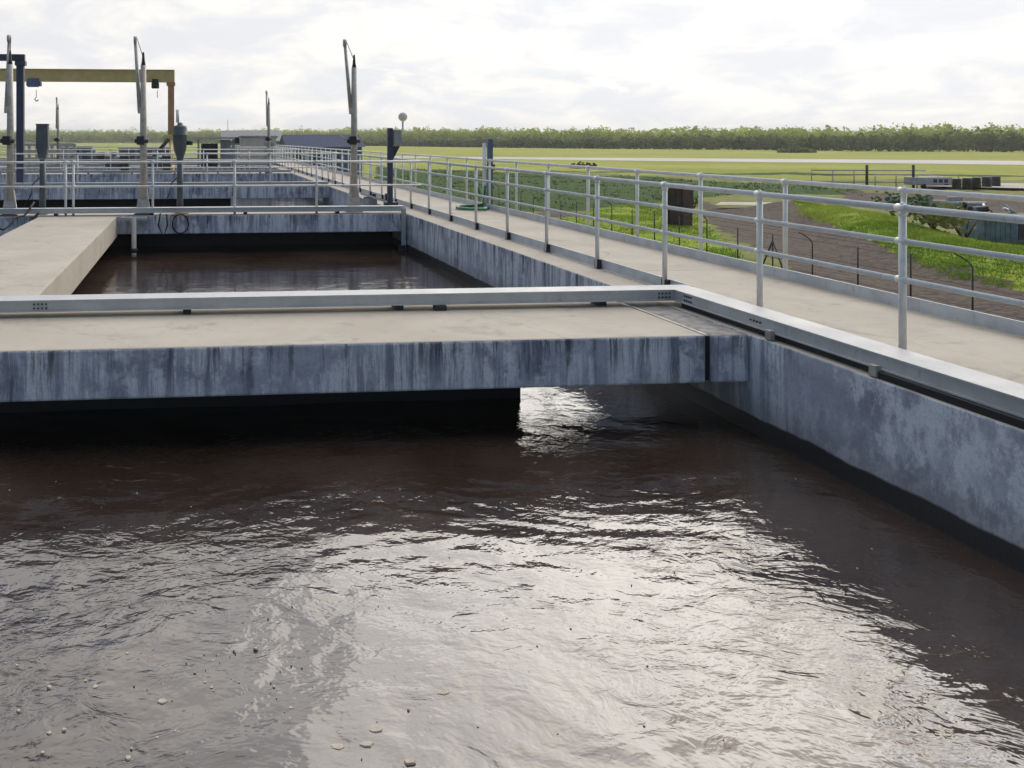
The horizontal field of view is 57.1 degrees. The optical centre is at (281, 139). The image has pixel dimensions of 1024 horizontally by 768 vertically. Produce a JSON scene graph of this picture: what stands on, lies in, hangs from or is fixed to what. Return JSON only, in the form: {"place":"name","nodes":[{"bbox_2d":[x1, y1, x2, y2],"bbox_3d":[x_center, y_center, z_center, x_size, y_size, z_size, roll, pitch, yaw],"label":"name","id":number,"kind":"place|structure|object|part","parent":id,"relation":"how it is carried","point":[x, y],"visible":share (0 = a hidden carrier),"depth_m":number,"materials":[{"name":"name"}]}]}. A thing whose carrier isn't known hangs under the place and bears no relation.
{"place":"outdoors","nodes":[
{"label":"outdoors","id":0,"kind":"place"},
{"bbox_2d":[0,54,26,182],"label":"gantry crane","id":1,"kind":"object","parent":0,"point":[20,62],"visible":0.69,"depth_m":30.17,"materials":[{"name":"blue paint"}]},
{"bbox_2d":[14,143,75,167],"bbox_3d":[-12.200,0.877,46.096,3.190,1.320,0.120,0,0,-6],"label":"block screen","id":2,"kind":"object","parent":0,"point":[50,158],"visible":0.35,"depth_m":46.08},
{"bbox_2d":[51,97,61,169],"bbox_3d":[-11.369,-0.294,45.150,0.553,3.663,0.415,0,0,-6],"label":"davit hoist","id":3,"kind":"object","parent":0,"point":[57,139],"visible":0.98,"depth_m":45.07,"materials":[{"name":"metal"}]},
{"bbox_2d":[61,146,93,160],"bbox_3d":[-13.628,1.002,59.361,2.300,1.070,0.900,0,0,-6],"label":"plant cabinet","id":4,"kind":"object","parent":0,"point":[81,151],"visible":0.11,"depth_m":58.99,"materials":[{"name":"grey metal"}]},
{"bbox_3d":[-12.859,1.037,59.023,0.533,0.800,0.020,0,0,-6],"label":"door","id":5,"kind":"part","parent":4,"relation":"part of","materials":[{"name":"metal"}]},
{"bbox_2d":[0,68,174,169],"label":"gantry crane","id":6,"kind":"object","parent":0,"point":[35,77],"visible":0.88,"depth_m":43.25,"materials":[{"name":"yellow paint"}]},
{"bbox_2d":[118,148,168,163],"bbox_3d":[-8.487,1.027,55.841,3.300,1.020,0.900,0,0,-6],"label":"plant cabinet","id":7,"kind":"object","parent":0,"point":[137,151],"visible":0.23,"depth_m":55.39,"materials":[{"name":"grey metal"}]},
{"bbox_3d":[-9.509,1.062,55.330,0.867,0.750,0.020,0,0,-6],"label":"door","id":8,"kind":"part","parent":7,"relation":"part of","materials":[{"name":"metal"}]},
{"bbox_3d":[-8.447,1.062,55.433,0.867,0.750,0.020,0,0,-6],"label":"door","id":9,"kind":"part","parent":7,"relation":"part of","materials":[{"name":"metal"}]},
{"bbox_3d":[-7.386,1.062,55.536,0.867,0.750,0.020,0,0,-6],"label":"door","id":10,"kind":"part","parent":7,"relation":"part of","materials":[{"name":"metal"}]},
{"bbox_2d":[193,137,239,166],"bbox_3d":[-3.582,0.707,48.858,2.500,1.660,1.750,0,0,-6],"label":"equipment shelter","id":11,"kind":"object","parent":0,"point":[225,144],"visible":0.83,"depth_m":48.56,"materials":[{"name":"grey paint"}]},
{"bbox_2d":[220,131,281,157],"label":"building","id":12,"kind":"structure","parent":0,"point":[245,133],"depth_m":152.78,"materials":[{"name":"grey paint"}]},
{"bbox_2d":[279,135,364,175],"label":"building","id":13,"kind":"structure","parent":0,"point":[329,141],"depth_m":111.48,"materials":[{"name":"grey paint"}]},
{"bbox_2d":[313,154,319,164],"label":"window","id":14,"kind":"structure","parent":13,"relation":"in","point":[314,158],"depth_m":110.88,"materials":[{"name":"metal"}]},
{"bbox_2d":[0,198,1023,767],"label":"water","id":15,"kind":"structure","parent":0,"point":[472,546],"depth_m":4.57,"materials":[{"name":"brown liquid"}]},
{"bbox_2d":[3,477,975,764],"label":"foam flecks","id":16,"kind":"object","parent":15,"relation":"on","point":[337,747],"visible":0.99,"depth_m":3.60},
{"bbox_2d":[0,141,1023,321],"bbox_3d":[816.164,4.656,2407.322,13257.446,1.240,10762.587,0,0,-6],"label":"ground","id":17,"kind":"structure","parent":0,"point":[844,253],"depth_m":88.40,"materials":[{"name":"green plant"}]},
{"bbox_2d":[0,158,239,159],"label":"end wall","id":18,"kind":"structure","parent":17,"relation":"on","point":[173,158],"depth_m":73.60,"materials":[{"name":"concrete"}]},
{"bbox_2d":[0,165,265,170],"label":"cross slab","id":19,"kind":"structure","parent":17,"relation":"on","point":[154,168],"depth_m":50.66,"materials":[{"name":"concrete"}]},
{"bbox_2d":[86,150,105,163],"bbox_3d":[-10.673,1.057,51.409,1.200,0.960,0.800,0,0,-6],"label":"aerator motor","id":20,"kind":"object","parent":19,"relation":"on","point":[96,157],"visible":0.5,"depth_m":51.16,"materials":[{"name":"grey paint"}]},
{"bbox_2d":[0,163,266,166],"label":"edge channel","id":21,"kind":"object","parent":19,"relation":"on","point":[245,164],"visible":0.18,"depth_m":50.76,"materials":[{"name":"metal"}]},
{"bbox_2d":[0,147,276,165],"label":"railing","id":22,"kind":"object","parent":19,"relation":"on","point":[139,147],"visible":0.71,"depth_m":50.58,"materials":[{"name":"grey metal"}]},
{"bbox_2d":[0,172,291,182],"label":"cross slab","id":23,"kind":"structure","parent":17,"relation":"on","point":[171,177],"depth_m":39.73,"materials":[{"name":"concrete"}]},
{"bbox_2d":[105,152,129,169],"bbox_3d":[-7.475,1.057,40.668,1.200,0.960,0.800,0,0,-6],"label":"aerator motor","id":24,"kind":"object","parent":23,"relation":"on","point":[114,156],"visible":0.57,"depth_m":40.43,"materials":[{"name":"grey paint"}]},
{"bbox_2d":[0,170,290,173],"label":"edge channel","id":25,"kind":"object","parent":23,"relation":"on","point":[138,171],"visible":0.87,"depth_m":39.66,"materials":[{"name":"metal"}]},
{"bbox_2d":[0,149,298,173],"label":"railing","id":26,"kind":"object","parent":23,"relation":"on","point":[157,159],"visible":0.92,"depth_m":39.87,"materials":[{"name":"grey metal"}]},
{"bbox_2d":[147,152,170,169],"bbox_3d":[-5.602,1.057,40.850,1.200,0.960,0.800,0,0,-6],"label":"aerator motor","id":27,"kind":"object","parent":23,"relation":"on","point":[153,156],"visible":0.57,"depth_m":40.61,"materials":[{"name":"grey paint"}]},
{"bbox_2d":[261,91,271,172],"bbox_3d":[-0.689,-0.331,40.461,0.564,3.736,0.423,0,0,-6],"label":"davit hoist","id":28,"kind":"object","parent":23,"relation":"on","point":[267,138],"visible":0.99,"depth_m":40.38,"materials":[{"name":"metal"}]},
{"bbox_2d":[398,112,406,130],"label":"water tower","id":29,"kind":"structure","parent":17,"relation":"on","point":[402,116],"depth_m":913.54,"materials":[{"name":"white metal"}]},
{"bbox_2d":[0,122,1023,148],"bbox_3d":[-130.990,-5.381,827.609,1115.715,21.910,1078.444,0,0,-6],"label":"woodland","id":30,"kind":"object","parent":17,"relation":"on","point":[153,136],"visible":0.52,"depth_m":635.92,"materials":[{"name":"green plant"}]},
{"bbox_2d":[571,161,596,168],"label":"brush pile","id":31,"kind":"object","parent":17,"relation":"on","point":[587,163],"visible":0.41,"depth_m":155.32,"materials":[{"name":"brown plant"}]},
{"bbox_2d":[374,167,862,211],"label":"reeds","id":32,"kind":"object","parent":17,"relation":"on","point":[592,185],"visible":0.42,"depth_m":96.13,"materials":[{"name":"green plant"}]},
{"bbox_2d":[271,165,1023,573],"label":"basin wall","id":33,"kind":"structure","parent":17,"relation":"on","point":[953,471],"depth_m":6.11,"materials":[{"name":"concrete"}]},
{"bbox_2d":[0,186,328,207],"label":"cross slab","id":34,"kind":"structure","parent":33,"relation":"on","point":[128,196],"depth_m":28.82,"materials":[{"name":"concrete"}]},
{"bbox_2d":[0,181,327,186],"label":"edge channel","id":35,"kind":"object","parent":34,"relation":"on","point":[169,183],"visible":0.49,"depth_m":28.63,"materials":[{"name":"metal"}]},
{"bbox_2d":[0,152,338,183],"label":"railing","id":36,"kind":"object","parent":34,"relation":"on","point":[207,167],"visible":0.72,"depth_m":28.72,"materials":[{"name":"grey metal"}]},
{"bbox_2d":[0,211,400,246],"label":"cross slab","id":37,"kind":"structure","parent":33,"relation":"on","point":[275,228],"depth_m":18.43,"materials":[{"name":"concrete"}]},
{"bbox_2d":[0,35,19,215],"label":"davit hoist","id":38,"kind":"object","parent":37,"relation":"on","point":[8,140],"visible":0.98,"depth_m":18.05,"materials":[{"name":"metal"}]},
{"bbox_2d":[24,124,49,207],"bbox_3d":[-5.039,0.612,18.347,0.536,1.850,0.224,0,0,-6],"label":"valve actuator","id":39,"kind":"object","parent":37,"relation":"on","point":[42,139],"visible":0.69,"depth_m":18.27,"materials":[{"name":"metal"}]},
{"bbox_2d":[121,217,146,254],"bbox_3d":[-2.937,2.657,17.847,0.500,2.200,0.245,0,0,-6],"label":"drop pipe","id":40,"kind":"object","parent":37,"relation":"attached to","point":[133,250],"visible":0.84,"depth_m":17.77,"materials":[{"name":"metal"}]},
{"bbox_2d":[124,36,149,214],"bbox_3d":[-2.943,-0.294,18.389,0.553,3.663,0.415,0,0,-6],"label":"davit hoist","id":41,"kind":"object","parent":37,"relation":"on","point":[141,140],"visible":0.96,"depth_m":18.31,"materials":[{"name":"metal"}]},
{"bbox_2d":[158,213,167,236],"bbox_3d":[-2.383,1.728,17.987,0.214,0.489,0.065,0,0,-15],"label":"hanging cable","id":42,"kind":"object","parent":37,"relation":"hanging from","point":[159,223],"visible":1,"depth_m":17.97,"materials":[{"name":"black rubber"}]},
{"bbox_2d":[162,110,192,206],"bbox_3d":[-2.187,0.462,18.626,0.671,2.150,0.310,0,0,-6],"label":"valve actuator","id":43,"kind":"object","parent":37,"relation":"on","point":[180,141],"visible":0.78,"depth_m":18.57,"materials":[{"name":"metal"}]},
{"bbox_2d":[171,212,188,216],"bbox_3d":[-2.035,1.507,17.962,0.362,0.094,0.089,0,0,-6],"label":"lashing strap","id":44,"kind":"object","parent":37,"relation":"on","point":[180,213],"visible":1,"depth_m":17.94,"materials":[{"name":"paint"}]},
{"bbox_2d":[172,214,188,233],"bbox_3d":[-2.035,1.707,18.028,0.348,0.408,0.032,0,0,-6],"label":"hose loop","id":45,"kind":"object","parent":37,"relation":"hanging from","point":[187,226],"visible":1,"depth_m":18.02,"materials":[{"name":"black rubber"}]},
{"bbox_2d":[0,205,404,215],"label":"edge channel","id":46,"kind":"object","parent":37,"relation":"on","point":[152,210],"visible":0.93,"depth_m":18.17,"materials":[{"name":"metal"}]},
{"bbox_2d":[0,201,34,229],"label":"slack cable","id":47,"kind":"object","parent":46,"relation":"hanging from","point":[18,216],"visible":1,"depth_m":17.40,"materials":[{"name":"black rubber"}]},
{"bbox_2d":[0,160,421,215],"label":"railing","id":48,"kind":"object","parent":37,"relation":"on","point":[73,186],"visible":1,"depth_m":18.27,"materials":[{"name":"grey metal"}]},
{"bbox_2d":[337,39,362,211],"bbox_3d":[1.423,-0.294,18.964,0.553,3.663,0.415,0,0,-6],"label":"davit hoist","id":49,"kind":"object","parent":37,"relation":"on","point":[353,197],"visible":0.97,"depth_m":18.88,"materials":[{"name":"metal"}]},
{"bbox_2d":[384,128,401,204],"bbox_3d":[2.433,0.647,19.627,0.360,1.780,0.240,0,0,-6],"label":"control post","id":50,"kind":"object","parent":37,"relation":"on","point":[394,136],"visible":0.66,"depth_m":19.57,"materials":[{"name":"metal"}]},
{"bbox_2d":[0,302,709,412],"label":"cross slab","id":51,"kind":"structure","parent":33,"relation":"on","point":[83,360],"depth_m":6.91,"materials":[{"name":"concrete"}]},
{"bbox_2d":[0,216,116,295],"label":"side slab","id":52,"kind":"structure","parent":51,"relation":"attached to","point":[51,255],"depth_m":12.51,"materials":[{"name":"concrete"}]},
{"bbox_2d":[0,285,683,313],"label":"edge channel","id":53,"kind":"object","parent":51,"relation":"on","point":[400,299],"visible":0.99,"depth_m":8.00,"materials":[{"name":"metal"}]},
{"bbox_2d":[360,192,386,204],"bbox_3d":[2.242,1.387,20.513,0.730,0.300,0.840,0,0,-6],"label":"access hatch","id":54,"kind":"object","parent":33,"relation":"on","point":[370,199],"visible":0.73,"depth_m":20.20,"materials":[{"name":"metal"}]},
{"bbox_2d":[398,208,405,250],"bbox_3d":[2.469,1.877,18.415,0.175,0.920,0.080,0,0,-6],"label":"guide rail","id":55,"kind":"object","parent":33,"relation":"attached to","point":[402,247],"visible":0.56,"depth_m":18.40,"materials":[{"name":"metal"}]},
{"bbox_2d":[674,285,1023,428],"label":"edge channel","id":56,"kind":"object","parent":33,"relation":"on","point":[993,397],"visible":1,"depth_m":5.82,"materials":[{"name":"metal"}]},
{"bbox_2d":[276,160,1023,384],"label":"walkway deck","id":57,"kind":"structure","parent":17,"relation":"on","point":[999,354],"depth_m":8.69,"materials":[{"name":"concrete"}]},
{"bbox_2d":[238,136,277,164],"bbox_3d":[-1.447,0.667,54.214,2.250,1.740,2.400,0,0,-6],"label":"pump housing","id":58,"kind":"object","parent":57,"relation":"on","point":[252,141],"visible":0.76,"depth_m":53.11,"materials":[{"name":"grey paint"}]},
{"bbox_2d":[264,143,273,163],"bbox_3d":[-0.743,0.872,53.172,0.550,1.270,0.030,0,0,-6],"label":"door","id":59,"kind":"structure","parent":58,"relation":"in","point":[265,144],"depth_m":53.14,"materials":[{"name":"grey paint"}]},
{"bbox_2d":[456,186,488,210],"bbox_3d":[4.171,1.281,19.503,0.740,0.507,0.902,0,0,-6],"label":"garden hose","id":60,"kind":"object","parent":57,"relation":"on","point":[471,207],"visible":0.94,"depth_m":19.43,"materials":[{"name":"green rubber"}]},
{"bbox_2d":[474,139,494,205],"bbox_3d":[4.471,0.767,19.790,0.453,1.540,0.170,0,0,-6],"label":"hydrant post","id":61,"kind":"object","parent":57,"relation":"on","point":[489,148],"visible":0.69,"depth_m":19.79,"materials":[{"name":"metal"}]},
{"bbox_2d":[275,147,1023,349],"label":"railing","id":62,"kind":"object","parent":57,"relation":"on","point":[903,242],"visible":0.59,"depth_m":8.55,"materials":[{"name":"metal"}]},
{"bbox_2d":[276,145,1023,336],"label":"railing","id":63,"kind":"object","parent":57,"relation":"on","point":[994,322],"visible":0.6,"depth_m":10.17,"materials":[{"name":"metal"}]},
{"bbox_2d":[667,183,694,225],"bbox_3d":[22.843,3.757,51.438,0.920,2.360,1.280,0,0,-26],"label":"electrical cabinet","id":64,"kind":"object","parent":17,"relation":"on","point":[682,198],"visible":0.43,"depth_m":51.01,"materials":[{"name":"brown metal"}]},
{"bbox_2d":[362,127,1023,151],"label":"scrub belt","id":65,"kind":"object","parent":17,"relation":"on","point":[861,141],"visible":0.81,"depth_m":406.10,"materials":[{"name":"green plant"}]},
{"bbox_2d":[693,196,698,208],"bbox_3d":[27.868,4.246,61.575,2.277,1.678,2.958,0,0,-6],"label":"shrub","id":66,"kind":"object","parent":17,"relation":"on","point":[695,202],"visible":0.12,"depth_m":60.90,"materials":[{"name":"green plant"}]},
{"bbox_2d":[716,202,771,204],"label":"puddle track","id":67,"kind":"structure","parent":17,"relation":"on","point":[737,203],"depth_m":64.51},
{"bbox_2d":[468,180,1023,318],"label":"security fence","id":68,"kind":"object","parent":17,"relation":"on","point":[772,243],"visible":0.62,"depth_m":29.13,"materials":[{"name":"metal"}]},
{"bbox_2d":[561,200,1023,289],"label":"lush grass","id":69,"kind":"structure","parent":17,"relation":"on","point":[919,232],"depth_m":40.80,"materials":[{"name":"green plant"}]},
{"bbox_2d":[777,146,816,152],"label":"earth mound","id":70,"kind":"object","parent":17,"relation":"on","point":[790,149],"visible":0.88,"depth_m":329.04,"materials":[{"name":"green plant"}]},
{"bbox_2d":[811,165,958,188],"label":"pipe rack","id":71,"kind":"object","parent":17,"relation":"on","point":[866,174],"visible":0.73,"depth_m":91.20,"materials":[{"name":"metal"}]},
{"bbox_2d":[871,191,940,219],"bbox_3d":[30.613,3.306,43.513,3.632,1.872,2.409,0,0,-20],"label":"shrub","id":72,"kind":"object","parent":17,"relation":"on","point":[925,203],"visible":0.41,"depth_m":43.54,"materials":[{"name":"green plant"}]},
{"bbox_2d":[886,195,962,205],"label":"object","id":73,"kind":"structure","parent":17,"relation":"on","point":[947,198],"depth_m":68.58,"materials":[{"name":"grey metal"}]},
{"bbox_2d":[904,177,951,188],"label":"pale trailer","id":74,"kind":"object","parent":17,"relation":"on","point":[922,182],"visible":0.94,"depth_m":91.18,"materials":[{"name":"white metal"}]},
{"bbox_2d":[907,203,966,229],"bbox_3d":[31.480,3.789,43.003,4.216,1.478,2.133,0,0,-44],"label":"shrub","id":75,"kind":"object","parent":17,"relation":"on","point":[921,221],"visible":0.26,"depth_m":42.55,"materials":[{"name":"green plant"}]},
{"bbox_2d":[911,201,977,237],"bbox_3d":[30.725,3.791,41.544,2.369,1.870,2.312,0,0,-6],"label":"shrub","id":76,"kind":"object","parent":17,"relation":"on","point":[943,219],"visible":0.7,"depth_m":41.25,"materials":[{"name":"green plant"}]},
{"bbox_2d":[951,178,961,188],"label":"barrel","id":77,"kind":"object","parent":17,"relation":"on","point":[956,183],"visible":1,"depth_m":84.33,"materials":[{"name":"metal"}]},
{"bbox_2d":[930,201,986,206],"bbox_3d":[45.888,4.507,60.806,4.100,0.526,0.880,0,0,-6],"label":"pipe stack","id":78,"kind":"object","parent":17,"relation":"on","point":[974,203],"visible":0.35,"depth_m":60.65,"materials":[{"name":"grey paint"}]},
{"bbox_2d":[962,178,971,188],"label":"barrel","id":79,"kind":"object","parent":17,"relation":"on","point":[966,183],"visible":0.96,"depth_m":85.57,"materials":[{"name":"metal"}]},
{"bbox_2d":[971,177,980,187],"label":"barrel","id":80,"kind":"object","parent":17,"relation":"on","point":[976,182],"visible":0.88,"depth_m":86.83,"materials":[{"name":"metal"}]},
{"bbox_2d":[947,201,1017,224],"bbox_3d":[43.138,4.482,53.507,7.000,1.616,2.331,0,0,-6],"label":"scrap heap","id":81,"kind":"object","parent":17,"relation":"on","point":[984,208],"visible":0.36,"depth_m":52.95,"materials":[{"name":"metal"}]},
{"bbox_2d":[960,214,1023,242],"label":"storage tank","id":82,"kind":"object","parent":17,"relation":"on","point":[995,231],"visible":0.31,"depth_m":43.15,"materials":[{"name":"metal"}]},
{"bbox_2d":[0,0,1023,138],"label":"sky","id":83,"kind":"structure","parent":0,"point":[642,65],"materials":[{"name":"white"}]},
{"bbox_2d":[383,156,1023,164],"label":"road","id":84,"kind":"structure","parent":0,"point":[834,161],"depth_m":208.74,"materials":[{"name":"grey asphalt"}]},
{"bbox_2d":[926,183,1023,187],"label":"track","id":85,"kind":"structure","parent":0,"point":[1012,185],"depth_m":90.69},
{"bbox_2d":[981,177,991,186],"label":"barrel","id":86,"kind":"object","parent":85,"relation":"on","point":[986,182],"visible":0.98,"depth_m":88.15,"materials":[{"name":"metal"}]},
{"bbox_2d":[991,176,1000,185],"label":"barrel","id":87,"kind":"object","parent":85,"relation":"on","point":[995,180],"visible":0.94,"depth_m":89.51,"materials":[{"name":"metal"}]},
{"bbox_3d":[-18.839,3.537,61.266,34.346,4.000,1.600,0,0,-6],"label":"cross slab","id":88,"kind":"object","parent":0,"visible":0},
{"bbox_2d":[0,145,239,158],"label":"railing","id":89,"kind":"object","parent":88,"relation":"on","point":[173,152],"visible":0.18,"depth_m":61.89,"materials":[{"name":"grey metal"}]},
{"bbox_2d":[0,160,239,160],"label":"edge channel","id":90,"kind":"object","parent":88,"relation":"on","point":[173,160],"visible":0.08,"depth_m":61.61,"materials":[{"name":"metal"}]}
]}

